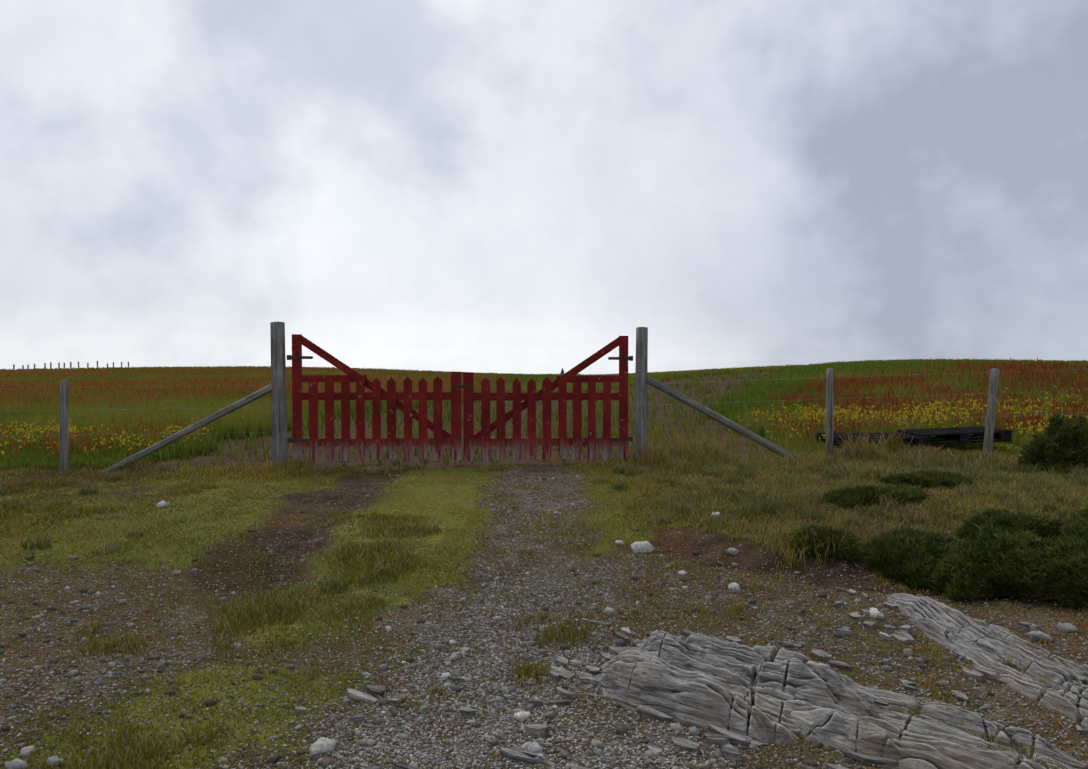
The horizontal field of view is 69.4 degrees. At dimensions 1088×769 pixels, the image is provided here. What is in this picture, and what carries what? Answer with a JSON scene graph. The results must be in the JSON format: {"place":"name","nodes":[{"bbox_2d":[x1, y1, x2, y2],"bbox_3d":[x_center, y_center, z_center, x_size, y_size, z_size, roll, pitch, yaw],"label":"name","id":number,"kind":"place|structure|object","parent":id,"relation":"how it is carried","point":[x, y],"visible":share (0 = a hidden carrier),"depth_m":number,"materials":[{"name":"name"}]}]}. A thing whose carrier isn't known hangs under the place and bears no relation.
{"place":"outdoors","nodes":[
{"label":"outdoors","id":0,"kind":"place"},
{"bbox_2d":[0,368,1087,768],"bbox_3d":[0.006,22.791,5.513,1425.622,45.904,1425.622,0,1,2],"label":"terrain","id":1,"kind":"structure","parent":0,"point":[750,556],"depth_m":5.14,"materials":[{"name":"grey gravel"}]},
{"bbox_2d":[59,380,68,471],"bbox_3d":[-5.742,0.649,9.394,0.118,1.412,0.096,0,1,2],"label":"fence post","id":2,"kind":"object","parent":1,"relation":"on","point":[63,438],"visible":0.75,"depth_m":9.36,"materials":[{"name":"grey wood"}]},
{"bbox_2d":[0,432,256,436],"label":"fence wire","id":3,"kind":"object","parent":2,"relation":"attached to","point":[129,434],"visible":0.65,"depth_m":9.43,"materials":[{"name":"grey metal"}]},
{"bbox_2d":[13,361,128,370],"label":"fence posts","id":4,"kind":"object","parent":1,"relation":"on","point":[63,365],"visible":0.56,"depth_m":59.77,"materials":[{"name":"grey wood"}]},
{"bbox_2d":[101,384,272,472],"bbox_3d":[-4.294,0.560,9.456,2.290,0.088,0.095,-28,3,-2],"label":"prop","id":5,"kind":"object","parent":1,"relation":"on","point":[246,400],"visible":0.79,"depth_m":9.43,"materials":[{"name":"grey wood"}]},
{"bbox_2d":[0,385,255,388],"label":"fence wire","id":6,"kind":"object","parent":5,"relation":"attached to","point":[157,386],"visible":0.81,"depth_m":9.44,"materials":[{"name":"grey metal"}]},
{"bbox_2d":[46,407,270,410],"bbox_3d":[-7.703,0.334,9.269,9.000,0.102,0.003,0,1,-3],"label":"fence wire","id":7,"kind":"object","parent":5,"relation":"attached to","point":[132,409],"visible":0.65,"depth_m":9.43,"materials":[{"name":"grey metal"}]},
{"bbox_2d":[270,321,287,468],"bbox_3d":[-3.208,0.281,9.538,0.194,2.092,0.196,0,1,2],"label":"gate post","id":8,"kind":"object","parent":1,"relation":"on","point":[278,401],"visible":0.81,"depth_m":9.47,"materials":[{"name":"grey wood"}]},
{"bbox_2d":[287,334,464,461],"bbox_3d":[-2.033,0.165,9.564,2.140,1.545,0.082,0,1,-3],"label":"gate leaf","id":9,"kind":"object","parent":8,"relation":"attached to","point":[438,441],"visible":1,"depth_m":9.53,"materials":[{"name":"red wood"}]},
{"bbox_2d":[0,365,583,380],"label":"crest grass","id":10,"kind":"structure","parent":1,"relation":"on","point":[47,372],"depth_m":51.72,"materials":[{"name":"green plant"}]},
{"bbox_2d":[289,676,570,768],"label":"stones","id":11,"kind":"object","parent":1,"relation":"on","point":[517,754],"visible":0.9,"depth_m":3.57,"materials":[{"name":"stone"}]},
{"bbox_2d":[5,501,1078,768],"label":"pale stones","id":12,"kind":"object","parent":1,"relation":"on","point":[321,745],"visible":0.88,"depth_m":4.27,"materials":[{"name":"white stone"}]},
{"bbox_2d":[0,426,1087,768],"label":"grass","id":13,"kind":"structure","parent":1,"relation":"on","point":[690,454],"depth_m":6.12,"materials":[{"name":"green plant"}]},
{"bbox_2d":[0,358,1087,470],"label":"meadow grass","id":14,"kind":"structure","parent":1,"relation":"on","point":[761,388],"depth_m":15.89,"materials":[{"name":"green plant"}]},
{"bbox_2d":[0,357,1087,457],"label":"red flowers","id":15,"kind":"object","parent":14,"relation":"on","point":[1031,369],"visible":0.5,"depth_m":16.57,"materials":[{"name":"red plant"}]},
{"bbox_2d":[0,386,1087,453],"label":"yellow flowers","id":16,"kind":"object","parent":14,"relation":"on","point":[805,413],"visible":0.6,"depth_m":12.30,"materials":[{"name":"yellow plant"}]},
{"bbox_2d":[0,473,1087,768],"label":"gravel grit","id":17,"kind":"object","parent":1,"relation":"on","point":[502,703],"visible":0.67,"depth_m":4.01,"materials":[{"name":"gravel"}]},
{"bbox_2d":[0,467,1087,768],"bbox_3d":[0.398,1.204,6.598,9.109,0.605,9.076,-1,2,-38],"label":"gravel stones","id":18,"kind":"object","parent":1,"relation":"on","point":[396,723],"visible":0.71,"depth_m":4.19,"materials":[{"name":"grey gravel"}]},
{"bbox_2d":[459,336,632,460],"bbox_3d":[0.033,0.169,9.686,2.140,1.541,0.082,0,1,-3],"label":"gate leaf","id":19,"kind":"object","parent":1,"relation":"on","point":[531,397],"visible":1,"depth_m":9.66,"materials":[{"name":"red wood"}]},
{"bbox_2d":[543,759,587,768],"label":"stone","id":20,"kind":"object","parent":1,"relation":"on","point":[572,766],"visible":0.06,"depth_m":3.16,"materials":[{"name":"grey stone"}]},
{"bbox_2d":[634,327,647,465],"bbox_3d":[1.206,0.295,9.796,0.169,2.032,0.168,0,1,2],"label":"gate post","id":21,"kind":"object","parent":1,"relation":"on","point":[641,370],"visible":0.85,"depth_m":9.74,"materials":[{"name":"grey wood"}]},
{"bbox_2d":[646,376,799,457],"bbox_3d":[2.279,0.468,9.843,2.268,0.098,0.106,28,0,-4],"label":"prop","id":22,"kind":"object","parent":1,"relation":"on","point":[721,419],"visible":0.81,"depth_m":9.79,"materials":[{"name":"grey wood"}]},
{"bbox_2d":[549,618,915,768],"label":"stones","id":23,"kind":"object","parent":1,"relation":"on","point":[722,738],"visible":0.4,"depth_m":3.60,"materials":[{"name":"stone"}]},
{"bbox_2d":[594,630,883,744],"bbox_3d":[0.920,1.436,3.849,1.498,0.290,1.000,1,2,34],"label":"outcrop rock","id":24,"kind":"object","parent":1,"relation":"on","point":[700,681],"visible":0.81,"depth_m":3.66,"materials":[{"name":"grey stone"}]},
{"bbox_2d":[826,368,833,454],"bbox_3d":[3.616,0.526,9.945,0.095,1.472,0.097,0,1,2],"label":"fence post","id":25,"kind":"object","parent":1,"relation":"on","point":[829,404],"visible":0.71,"depth_m":9.90,"materials":[{"name":"grey wood"}]},
{"bbox_2d":[665,390,1074,404],"bbox_3d":[6.981,0.071,10.131,11.580,0.365,0.003,0,1,-3],"label":"fence wire","id":26,"kind":"object","parent":25,"relation":"attached to","point":[872,397],"visible":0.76,"depth_m":9.96,"materials":[{"name":"grey metal"}]},
{"bbox_2d":[664,413,1080,428],"bbox_3d":[6.982,0.371,10.139,11.580,0.365,0.003,0,1,-3],"label":"fence wire","id":27,"kind":"object","parent":25,"relation":"attached to","point":[861,421],"visible":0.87,"depth_m":9.98,"materials":[{"name":"grey metal"}]},
{"bbox_2d":[817,433,928,448],"bbox_3d":[4.493,0.768,10.804,1.200,0.144,0.800,0,1,-1],"label":"pallet","id":28,"kind":"object","parent":1,"relation":"on","point":[837,439],"visible":0.6,"depth_m":10.60,"materials":[{"name":"brown wood"}]},
{"bbox_2d":[821,468,974,508],"bbox_3d":[3.198,0.921,7.038,1.739,0.279,0.720,-1,2,-37],"label":"juniper shrub","id":29,"kind":"object","parent":1,"relation":"on","point":[926,479],"visible":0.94,"depth_m":6.75,"materials":[{"name":"green plant"}]},
{"bbox_2d":[751,674,1087,768],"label":"outcrop rock","id":30,"kind":"object","parent":1,"relation":"on","point":[903,740],"visible":0.6,"depth_m":3.31,"materials":[{"name":"grey stone"}]},
{"bbox_2d":[787,504,1087,608],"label":"juniper shrub","id":31,"kind":"object","parent":1,"relation":"on","point":[1005,553],"visible":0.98,"depth_m":5.06,"materials":[{"name":"green plant"}]},
{"bbox_2d":[897,426,1011,444],"bbox_3d":[5.695,0.710,10.965,1.200,0.144,0.800,-3,1,4],"label":"pallet","id":32,"kind":"object","parent":1,"relation":"on","point":[958,435],"visible":0.81,"depth_m":10.74,"materials":[{"name":"brown wood"}]},
{"bbox_2d":[835,589,1087,736],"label":"stones","id":33,"kind":"object","parent":1,"relation":"on","point":[903,635],"visible":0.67,"depth_m":4.36,"materials":[{"name":"stone"}]},
{"bbox_2d":[887,593,1087,728],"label":"outcrop rock","id":34,"kind":"object","parent":1,"relation":"on","point":[951,629],"visible":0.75,"depth_m":4.07,"materials":[{"name":"grey stone"}]},
{"bbox_2d":[983,368,999,452],"bbox_3d":[5.713,0.512,10.064,0.213,1.442,0.109,0,1,2],"label":"fence post","id":35,"kind":"object","parent":1,"relation":"on","point":[991,412],"visible":0.62,"depth_m":10.02,"materials":[{"name":"grey wood"}]},
{"bbox_2d":[677,369,1075,382],"bbox_3d":[6.981,-0.199,10.124,11.580,0.365,0.003,0,1,-3],"label":"fence wire","id":36,"kind":"object","parent":35,"relation":"attached to","point":[889,375],"visible":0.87,"depth_m":9.97,"materials":[{"name":"grey metal"}]},
{"bbox_2d":[1015,413,1087,474],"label":"juniper shrub","id":37,"kind":"object","parent":1,"relation":"on","point":[1063,442],"visible":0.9,"depth_m":7.96,"materials":[{"name":"green plant"}]},
{"bbox_2d":[0,0,1087,374],"label":"sky","id":38,"kind":"structure","parent":0,"point":[489,186],"materials":[{"name":"white"}]}
]}

